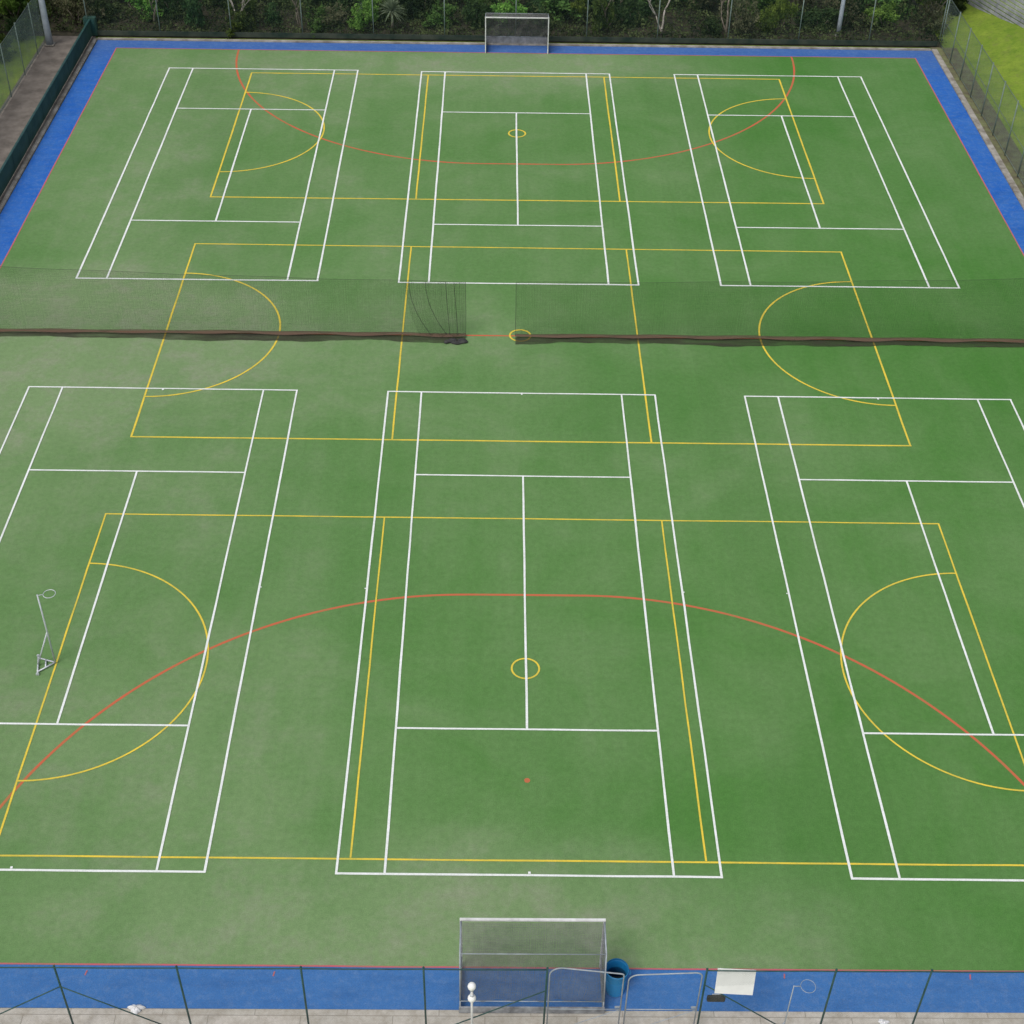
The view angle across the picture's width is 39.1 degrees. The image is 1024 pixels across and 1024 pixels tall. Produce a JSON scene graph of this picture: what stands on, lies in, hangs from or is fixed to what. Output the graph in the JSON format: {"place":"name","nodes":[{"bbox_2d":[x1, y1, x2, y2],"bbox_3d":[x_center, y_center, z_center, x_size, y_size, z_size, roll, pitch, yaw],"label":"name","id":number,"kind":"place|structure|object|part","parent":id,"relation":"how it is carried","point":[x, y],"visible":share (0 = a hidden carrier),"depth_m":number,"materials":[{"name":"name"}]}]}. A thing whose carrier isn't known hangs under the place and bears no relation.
{"place":"outdoors","nodes":[
{"label":"outdoors","id":0,"kind":"place"},
{"bbox_2d":[0,36,95,202],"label":"gravel path","id":1,"kind":"structure","parent":0,"point":[19,108],"depth_m":81.08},
{"bbox_2d":[0,1,44,112],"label":"windbreak fence","id":2,"kind":"object","parent":1,"relation":"on","point":[36,22],"visible":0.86,"depth_m":81.85,"materials":[{"name":"green fabric"}]},
{"bbox_2d":[0,19,91,196],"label":"board wall","id":3,"kind":"structure","parent":1,"relation":"on","point":[11,163],"depth_m":78.12,"materials":[{"name":"green paint"}]},
{"bbox_2d":[38,0,55,45],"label":"floodlight pole","id":4,"kind":"object","parent":1,"relation":"on","point":[46,27],"visible":1,"depth_m":85.51,"materials":[{"name":"metal"}]},
{"bbox_2d":[0,0,942,46],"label":"wooded ground","id":5,"kind":"structure","parent":0,"point":[76,33],"depth_m":89.51,"materials":[{"name":"green plant"}]},
{"bbox_2d":[0,0,20,17],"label":"bush","id":6,"kind":"object","parent":5,"relation":"on","point":[8,6],"visible":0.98,"depth_m":88.50,"materials":[{"name":"green plant"}]},
{"bbox_2d":[10,0,30,15],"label":"bush","id":7,"kind":"object","parent":5,"relation":"on","point":[23,4],"visible":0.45,"depth_m":89.32,"materials":[{"name":"green plant"}]},
{"bbox_2d":[26,0,51,18],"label":"bush","id":8,"kind":"object","parent":5,"relation":"on","point":[33,7],"visible":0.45,"depth_m":88.68,"materials":[{"name":"green plant"}]},
{"bbox_2d":[52,0,104,25],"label":"bush","id":9,"kind":"object","parent":5,"relation":"on","point":[70,12],"visible":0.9,"depth_m":88.25,"materials":[{"name":"green plant"}]},
{"bbox_2d":[82,16,97,35],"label":"utility cabinet","id":10,"kind":"object","parent":5,"relation":"on","point":[94,24],"visible":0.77,"depth_m":86.99,"materials":[{"name":"green metal"}]},
{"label":"door","id":11,"kind":"part","parent":10,"relation":"part of","materials":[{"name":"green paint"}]},
{"bbox_2d":[89,0,119,22],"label":"bush","id":12,"kind":"object","parent":5,"relation":"on","point":[101,3],"visible":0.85,"depth_m":88.83,"materials":[{"name":"green plant"}]},
{"bbox_2d":[124,0,163,21],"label":"bush","id":13,"kind":"object","parent":5,"relation":"on","point":[142,2],"visible":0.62,"depth_m":89.22,"materials":[{"name":"green plant"}]},
{"bbox_2d":[149,0,157,28],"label":"bare tree","id":14,"kind":"object","parent":5,"relation":"on","point":[154,13],"visible":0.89,"depth_m":87.82,"materials":[{"name":"grey plant"}]},
{"bbox_2d":[153,0,186,18],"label":"bush","id":15,"kind":"object","parent":5,"relation":"on","point":[170,6],"visible":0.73,"depth_m":89.28,"materials":[{"name":"green plant"}]},
{"bbox_2d":[181,0,204,31],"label":"bush","id":16,"kind":"object","parent":5,"relation":"on","point":[194,14],"visible":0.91,"depth_m":87.76,"materials":[{"name":"green plant"}]},
{"bbox_2d":[201,0,235,9],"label":"bush","id":17,"kind":"object","parent":5,"relation":"on","point":[217,1],"visible":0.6,"depth_m":90.97,"materials":[{"name":"green plant"}]},
{"bbox_2d":[229,0,249,11],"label":"bare tree","id":18,"kind":"object","parent":5,"relation":"on","point":[241,5],"visible":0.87,"depth_m":87.62,"materials":[{"name":"grey plant"}]},
{"bbox_2d":[224,0,260,38],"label":"bush","id":19,"kind":"object","parent":5,"relation":"on","point":[244,18],"visible":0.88,"depth_m":87.96,"materials":[{"name":"green plant"}]},
{"bbox_2d":[262,2,281,25],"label":"bush","id":20,"kind":"object","parent":5,"relation":"on","point":[274,16],"visible":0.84,"depth_m":89.00,"materials":[{"name":"green plant"}]},
{"bbox_2d":[292,0,301,30],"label":"bare tree","id":21,"kind":"object","parent":5,"relation":"on","point":[296,9],"visible":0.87,"depth_m":88.14,"materials":[{"name":"grey plant"}]},
{"bbox_2d":[272,0,330,8],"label":"bush","id":22,"kind":"object","parent":5,"relation":"on","point":[309,2],"visible":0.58,"depth_m":91.01,"materials":[{"name":"green plant"}]},
{"bbox_2d":[304,2,326,36],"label":"bush","id":23,"kind":"object","parent":5,"relation":"on","point":[317,22],"visible":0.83,"depth_m":88.60,"materials":[{"name":"green plant"}]},
{"bbox_2d":[320,2,350,26],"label":"bush","id":24,"kind":"object","parent":5,"relation":"on","point":[340,17],"visible":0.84,"depth_m":88.83,"materials":[{"name":"green plant"}]},
{"bbox_2d":[326,0,361,13],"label":"bush","id":25,"kind":"object","parent":5,"relation":"on","point":[343,2],"visible":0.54,"depth_m":90.03,"materials":[{"name":"green plant"}]},
{"bbox_2d":[346,0,379,30],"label":"bush","id":26,"kind":"object","parent":5,"relation":"on","point":[358,17],"visible":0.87,"depth_m":88.11,"materials":[{"name":"green plant"}]},
{"bbox_2d":[352,0,410,21],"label":"bush","id":27,"kind":"object","parent":5,"relation":"on","point":[380,10],"visible":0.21,"depth_m":89.68,"materials":[{"name":"green plant"}]},
{"bbox_2d":[379,0,404,32],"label":"cabbage tree","id":28,"kind":"object","parent":5,"relation":"on","point":[391,7],"visible":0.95,"depth_m":87.68,"materials":[{"name":"green plant"}]},
{"bbox_2d":[397,0,441,20],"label":"bush","id":29,"kind":"object","parent":5,"relation":"on","point":[413,5],"visible":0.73,"depth_m":89.63,"materials":[{"name":"green plant"}]},
{"bbox_2d":[421,0,458,30],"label":"bush","id":30,"kind":"object","parent":5,"relation":"on","point":[436,17],"visible":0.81,"depth_m":89.07,"materials":[{"name":"green plant"}]},
{"bbox_2d":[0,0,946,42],"bbox_3d":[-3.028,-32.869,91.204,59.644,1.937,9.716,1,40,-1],"label":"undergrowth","id":31,"kind":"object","parent":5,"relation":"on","point":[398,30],"visible":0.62,"depth_m":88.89,"materials":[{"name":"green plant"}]},
{"bbox_2d":[462,0,492,30],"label":"bush","id":32,"kind":"object","parent":5,"relation":"on","point":[474,14],"visible":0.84,"depth_m":88.61,"materials":[{"name":"green plant"}]},
{"bbox_2d":[463,0,497,16],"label":"bush","id":33,"kind":"object","parent":5,"relation":"on","point":[480,1],"visible":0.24,"depth_m":90.84,"materials":[{"name":"green plant"}]},
{"bbox_2d":[488,0,527,27],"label":"bush","id":34,"kind":"object","parent":5,"relation":"on","point":[510,7],"visible":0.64,"depth_m":88.62,"materials":[{"name":"green plant"}]},
{"bbox_2d":[498,0,530,9],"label":"bush","id":35,"kind":"object","parent":5,"relation":"on","point":[522,2],"visible":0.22,"depth_m":89.82,"materials":[{"name":"green plant"}]},
{"bbox_2d":[83,0,947,45],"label":"chain link fence","id":36,"kind":"object","parent":5,"relation":"on","point":[551,38],"visible":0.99,"depth_m":87.51,"materials":[{"name":"grey metal"}]},
{"bbox_2d":[525,0,551,28],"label":"bush","id":37,"kind":"object","parent":5,"relation":"on","point":[537,5],"visible":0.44,"depth_m":89.75,"materials":[{"name":"green plant"}]},
{"bbox_2d":[536,0,602,24],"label":"bush","id":38,"kind":"object","parent":5,"relation":"on","point":[560,5],"visible":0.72,"depth_m":89.77,"materials":[{"name":"green plant"}]},
{"bbox_2d":[566,0,588,23],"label":"bush","id":39,"kind":"object","parent":5,"relation":"on","point":[580,6],"visible":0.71,"depth_m":89.36,"materials":[{"name":"green plant"}]},
{"bbox_2d":[591,0,616,33],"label":"bush","id":40,"kind":"object","parent":5,"relation":"on","point":[600,15],"visible":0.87,"depth_m":88.17,"materials":[{"name":"green plant"}]},
{"bbox_2d":[585,0,630,17],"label":"bush","id":41,"kind":"object","parent":5,"relation":"on","point":[590,1],"visible":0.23,"depth_m":90.49,"materials":[{"name":"green plant"}]},
{"bbox_2d":[600,0,621,31],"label":"bare tree","id":42,"kind":"object","parent":5,"relation":"on","point":[605,13],"visible":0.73,"depth_m":88.75,"materials":[{"name":"brown plant"}]},
{"bbox_2d":[613,0,654,27],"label":"bush","id":43,"kind":"object","parent":5,"relation":"on","point":[637,10],"visible":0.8,"depth_m":89.31,"materials":[{"name":"green plant"}]},
{"bbox_2d":[647,0,670,34],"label":"bare tree","id":44,"kind":"object","parent":5,"relation":"on","point":[662,25],"visible":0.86,"depth_m":88.41,"materials":[{"name":"beige plant"}]},
{"bbox_2d":[639,0,702,9],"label":"bush","id":45,"kind":"object","parent":5,"relation":"on","point":[669,3],"visible":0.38,"depth_m":92.13,"materials":[{"name":"green plant"}]},
{"bbox_2d":[689,0,715,10],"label":"bush","id":46,"kind":"object","parent":5,"relation":"on","point":[706,2],"visible":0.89,"depth_m":91.04,"materials":[{"name":"green plant"}]},
{"bbox_2d":[698,15,722,35],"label":"bush","id":47,"kind":"object","parent":5,"relation":"on","point":[713,27],"visible":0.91,"depth_m":88.59,"materials":[{"name":"green plant"}]},
{"bbox_2d":[721,0,729,36],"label":"bare tree","id":48,"kind":"object","parent":5,"relation":"on","point":[724,26],"visible":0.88,"depth_m":88.72,"materials":[{"name":"brown plant"}]},
{"bbox_2d":[717,0,759,33],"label":"bush","id":49,"kind":"object","parent":5,"relation":"on","point":[738,18],"visible":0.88,"depth_m":88.35,"materials":[{"name":"green plant"}]},
{"bbox_2d":[724,0,779,22],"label":"bush","id":50,"kind":"object","parent":5,"relation":"on","point":[762,3],"visible":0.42,"depth_m":90.45,"materials":[{"name":"green plant"}]},
{"bbox_2d":[755,0,799,33],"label":"bush","id":51,"kind":"object","parent":5,"relation":"on","point":[778,14],"visible":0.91,"depth_m":88.33,"materials":[{"name":"green plant"}]},
{"bbox_2d":[791,0,814,8],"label":"bush","id":52,"kind":"object","parent":5,"relation":"on","point":[801,3],"visible":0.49,"depth_m":91.58,"materials":[{"name":"green plant"}]},
{"bbox_2d":[793,5,848,32],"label":"bush","id":53,"kind":"object","parent":5,"relation":"on","point":[819,17],"visible":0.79,"depth_m":89.48,"materials":[{"name":"green plant"}]},
{"bbox_2d":[835,0,845,36],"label":"floodlight pole","id":54,"kind":"object","parent":5,"relation":"on","point":[839,24],"visible":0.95,"depth_m":88.48,"materials":[{"name":"metal"}]},
{"bbox_2d":[820,0,874,30],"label":"bush","id":55,"kind":"object","parent":5,"relation":"on","point":[850,8],"visible":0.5,"depth_m":89.51,"materials":[{"name":"green plant"}]},
{"bbox_2d":[831,0,867,19],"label":"bush","id":56,"kind":"object","parent":5,"relation":"on","point":[860,6],"visible":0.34,"depth_m":90.30,"materials":[{"name":"green plant"}]},
{"bbox_2d":[861,0,899,28],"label":"bush","id":57,"kind":"object","parent":5,"relation":"on","point":[869,13],"visible":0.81,"depth_m":89.38,"materials":[{"name":"green plant"}]},
{"bbox_2d":[861,0,915,19],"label":"bush","id":58,"kind":"object","parent":5,"relation":"on","point":[887,2],"visible":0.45,"depth_m":91.35,"materials":[{"name":"green plant"}]},
{"bbox_2d":[910,0,943,31],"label":"bush","id":59,"kind":"object","parent":5,"relation":"on","point":[928,9],"visible":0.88,"depth_m":89.32,"materials":[{"name":"green plant"}]},
{"bbox_2d":[0,2,952,1009],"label":"ground","id":60,"kind":"structure","parent":0,"point":[4,94],"depth_m":86.65,"materials":[{"name":"green plant"}]},
{"bbox_2d":[0,32,16,63],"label":"bush","id":61,"kind":"object","parent":60,"relation":"on","point":[4,44],"visible":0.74,"depth_m":84.28,"materials":[{"name":"green plant"}]},
{"bbox_2d":[4,16,32,41],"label":"bush","id":62,"kind":"object","parent":60,"relation":"on","point":[9,26],"visible":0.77,"depth_m":86.48,"materials":[{"name":"green plant"}]},
{"bbox_2d":[0,37,1023,212],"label":"concrete kerb","id":63,"kind":"structure","parent":60,"relation":"on","point":[988,142],"depth_m":87.07,"materials":[{"name":"grey concrete"}]},
{"bbox_2d":[916,0,958,13],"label":"bush","id":64,"kind":"object","parent":60,"relation":"on","point":[943,3],"visible":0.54,"depth_m":91.66,"materials":[{"name":"green plant"}]},
{"bbox_2d":[927,7,953,32],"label":"bush","id":65,"kind":"object","parent":60,"relation":"on","point":[937,26],"visible":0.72,"depth_m":89.22,"materials":[{"name":"green plant"}]},
{"bbox_2d":[944,0,968,15],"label":"bush","id":66,"kind":"object","parent":60,"relation":"on","point":[961,6],"visible":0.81,"depth_m":91.69,"materials":[{"name":"green plant"}]},
{"bbox_2d":[0,48,1023,970],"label":"artificial turf pitch","id":67,"kind":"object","parent":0,"point":[464,794],"visible":1,"depth_m":52.67,"materials":[{"name":"green plastic"}]},
{"bbox_2d":[36,589,55,675],"bbox_3d":[-14.916,3.779,46.099,1.167,3.069,0.880,-7,41,-10],"label":"netball post","id":68,"kind":"object","parent":67,"relation":"on","point":[40,654],"visible":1,"depth_m":46.59,"materials":[{"name":"metal"}]},
{"bbox_2d":[0,386,297,872],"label":"tennis court marking","id":69,"kind":"object","parent":67,"relation":"on","point":[178,770],"visible":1,"depth_m":48.52,"materials":[{"name":"white paint"}]},
{"bbox_2d":[75,68,358,280],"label":"tennis court marking","id":70,"kind":"object","parent":67,"relation":"on","point":[227,181],"visible":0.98,"depth_m":72.80,"materials":[{"name":"white paint"}]},
{"bbox_2d":[0,266,467,344],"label":"divider net","id":71,"kind":"object","parent":67,"relation":"on","point":[290,335],"visible":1,"depth_m":61.95,"materials":[{"name":"black fabric"}]},
{"bbox_2d":[0,513,1023,865],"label":"netball court marking","id":72,"kind":"object","parent":67,"relation":"on","point":[518,677],"visible":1,"depth_m":45.36,"materials":[{"name":"yellow paint"}]},
{"bbox_2d":[0,50,1023,808],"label":"hockey pitch marking","id":73,"kind":"object","parent":67,"relation":"on","point":[526,780],"visible":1,"depth_m":49.35,"materials":[{"name":"red paint"}]},
{"bbox_2d":[0,48,1023,978],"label":"pitch boundary marking","id":74,"kind":"object","parent":67,"relation":"on","point":[472,966],"visible":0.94,"depth_m":38.76,"materials":[{"name":"red paint"}]},
{"bbox_2d":[210,72,824,203],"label":"netball court marking","id":75,"kind":"object","parent":67,"relation":"on","point":[245,92],"visible":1,"depth_m":76.46,"materials":[{"name":"yellow paint"}]},
{"bbox_2d":[398,71,638,284],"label":"tennis court marking","id":76,"kind":"object","parent":67,"relation":"on","point":[433,224],"visible":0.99,"depth_m":73.01,"materials":[{"name":"white paint"}]},
{"bbox_2d":[130,243,910,445],"bbox_3d":[0.356,-7.670,62.578,30.782,0.004,15.442,1,40,-1],"label":"netball court marking","id":77,"kind":"object","parent":67,"relation":"on","point":[514,340],"visible":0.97,"depth_m":60.40,"materials":[{"name":"yellow paint"}]},
{"bbox_2d":[335,391,722,877],"bbox_3d":[0.445,2.719,50.106,11.143,0.003,23.913,1,40,-1],"label":"tennis court marking","id":78,"kind":"object","parent":67,"relation":"on","point":[526,728],"visible":1,"depth_m":46.86,"materials":[{"name":"white paint"}]},
{"bbox_2d":[515,278,1023,346],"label":"divider net","id":79,"kind":"object","parent":67,"relation":"on","point":[727,338],"visible":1,"depth_m":62.23,"materials":[{"name":"black fabric"}]},
{"bbox_2d":[673,74,959,287],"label":"tennis court marking","id":80,"kind":"object","parent":67,"relation":"on","point":[736,227],"visible":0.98,"depth_m":73.26,"materials":[{"name":"white paint"}]},
{"bbox_2d":[744,396,1023,880],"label":"tennis court marking","id":81,"kind":"object","parent":67,"relation":"on","point":[876,786],"visible":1,"depth_m":48.67,"materials":[{"name":"white paint"}]},
{"bbox_2d":[0,40,1023,1012],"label":"blue turf surround","id":82,"kind":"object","parent":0,"point":[32,178],"visible":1,"depth_m":38.39,"materials":[{"name":"blue plastic"}]},
{"bbox_2d":[127,1004,145,1013],"bbox_3d":[-9.802,12.895,37.575,0.359,0.144,0.346,-30,49,-32],"label":"plastic bag","id":83,"kind":"object","parent":82,"relation":"on","point":[135,1010],"visible":0.93,"depth_m":37.52,"materials":[{"name":"white plastic"}]},
{"bbox_2d":[485,13,548,53],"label":"hockey goal","id":84,"kind":"object","parent":82,"relation":"on","point":[509,38],"visible":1,"depth_m":86.70,"materials":[{"name":"white paint"}]},
{"bbox_2d":[459,918,606,1013],"bbox_3d":[0.526,11.820,37.501,3.800,2.190,1.420,1,40,-1],"label":"hockey goal","id":85,"kind":"object","parent":82,"relation":"on","point":[485,1009],"visible":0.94,"depth_m":37.17,"materials":[{"name":"white paint"}]},
{"bbox_2d":[603,958,630,996],"bbox_3d":[2.737,12.290,37.909,0.618,0.989,0.618,33,49,32],"label":"rubbish bin","id":86,"kind":"object","parent":82,"relation":"on","point":[616,965],"visible":0.85,"depth_m":37.86,"materials":[{"name":"blue plastic"}]},
{"bbox_2d":[0,1008,1023,1023],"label":"paved path","id":87,"kind":"structure","parent":0,"point":[228,1016],"depth_m":37.58,"materials":[{"name":"concrete"}]},
{"bbox_2d":[468,982,475,1023],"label":"globe lamp","id":88,"kind":"object","parent":87,"relation":"on","point":[471,995],"visible":1,"depth_m":35.41,"materials":[{"name":"white glass"}]},
{"bbox_2d":[0,965,1023,1023],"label":"chain link fence","id":89,"kind":"object","parent":87,"relation":"on","point":[176,967],"visible":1,"depth_m":35.79,"materials":[{"name":"metal"}]},
{"bbox_2d":[546,967,624,1023],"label":"gate","id":90,"kind":"structure","parent":89,"relation":"attached to","point":[589,1009],"depth_m":36.14,"materials":[{"name":"metal"}]},
{"bbox_2d":[623,972,702,1023],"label":"gate","id":91,"kind":"structure","parent":89,"relation":"attached to","point":[693,1008],"depth_m":36.19,"materials":[{"name":"metal"}]},
{"bbox_2d":[707,994,725,1001],"bbox_3d":[5.138,12.243,36.281,0.460,0.200,0.120,1,40,-1],"label":"lock box","id":92,"kind":"object","parent":89,"relation":"attached to","point":[710,999],"visible":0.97,"depth_m":36.22,"materials":[{"name":"metal"}]},
{"bbox_2d":[714,968,755,994],"bbox_3d":[5.527,11.618,35.663,0.950,0.800,0.052,3,25,0],"label":"notice board","id":93,"kind":"object","parent":89,"relation":"attached to","point":[722,986],"visible":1,"depth_m":35.65,"materials":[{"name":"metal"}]},
{"bbox_2d":[782,980,815,1023],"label":"netball post","id":94,"kind":"object","parent":87,"relation":"on","point":[791,997],"visible":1,"depth_m":35.18,"materials":[{"name":"metal"}]},
{"bbox_2d":[878,1019,888,1023],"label":"plastic bag","id":95,"kind":"object","parent":87,"relation":"on","point":[884,1021],"visible":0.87,"depth_m":37.57,"materials":[{"name":"white plastic"}]},
{"bbox_2d":[928,0,1023,156],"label":"grass bank","id":96,"kind":"structure","parent":0,"point":[1001,41],"depth_m":87.04,"materials":[{"name":"green plant"}]},
{"bbox_2d":[967,0,1023,27],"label":"timber wall","id":97,"kind":"structure","parent":96,"relation":"on","point":[996,9],"depth_m":89.75,"materials":[{"name":"grey wood"}]},
{"bbox_2d":[930,47,1023,196],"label":"verge","id":98,"kind":"structure","parent":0,"point":[995,143],"depth_m":80.65,"materials":[{"name":"green plant"}]},
{"bbox_2d":[940,0,1023,184],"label":"chain link fence","id":99,"kind":"object","parent":98,"relation":"on","point":[978,85],"visible":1,"depth_m":80.04,"materials":[{"name":"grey metal"}]}
]}

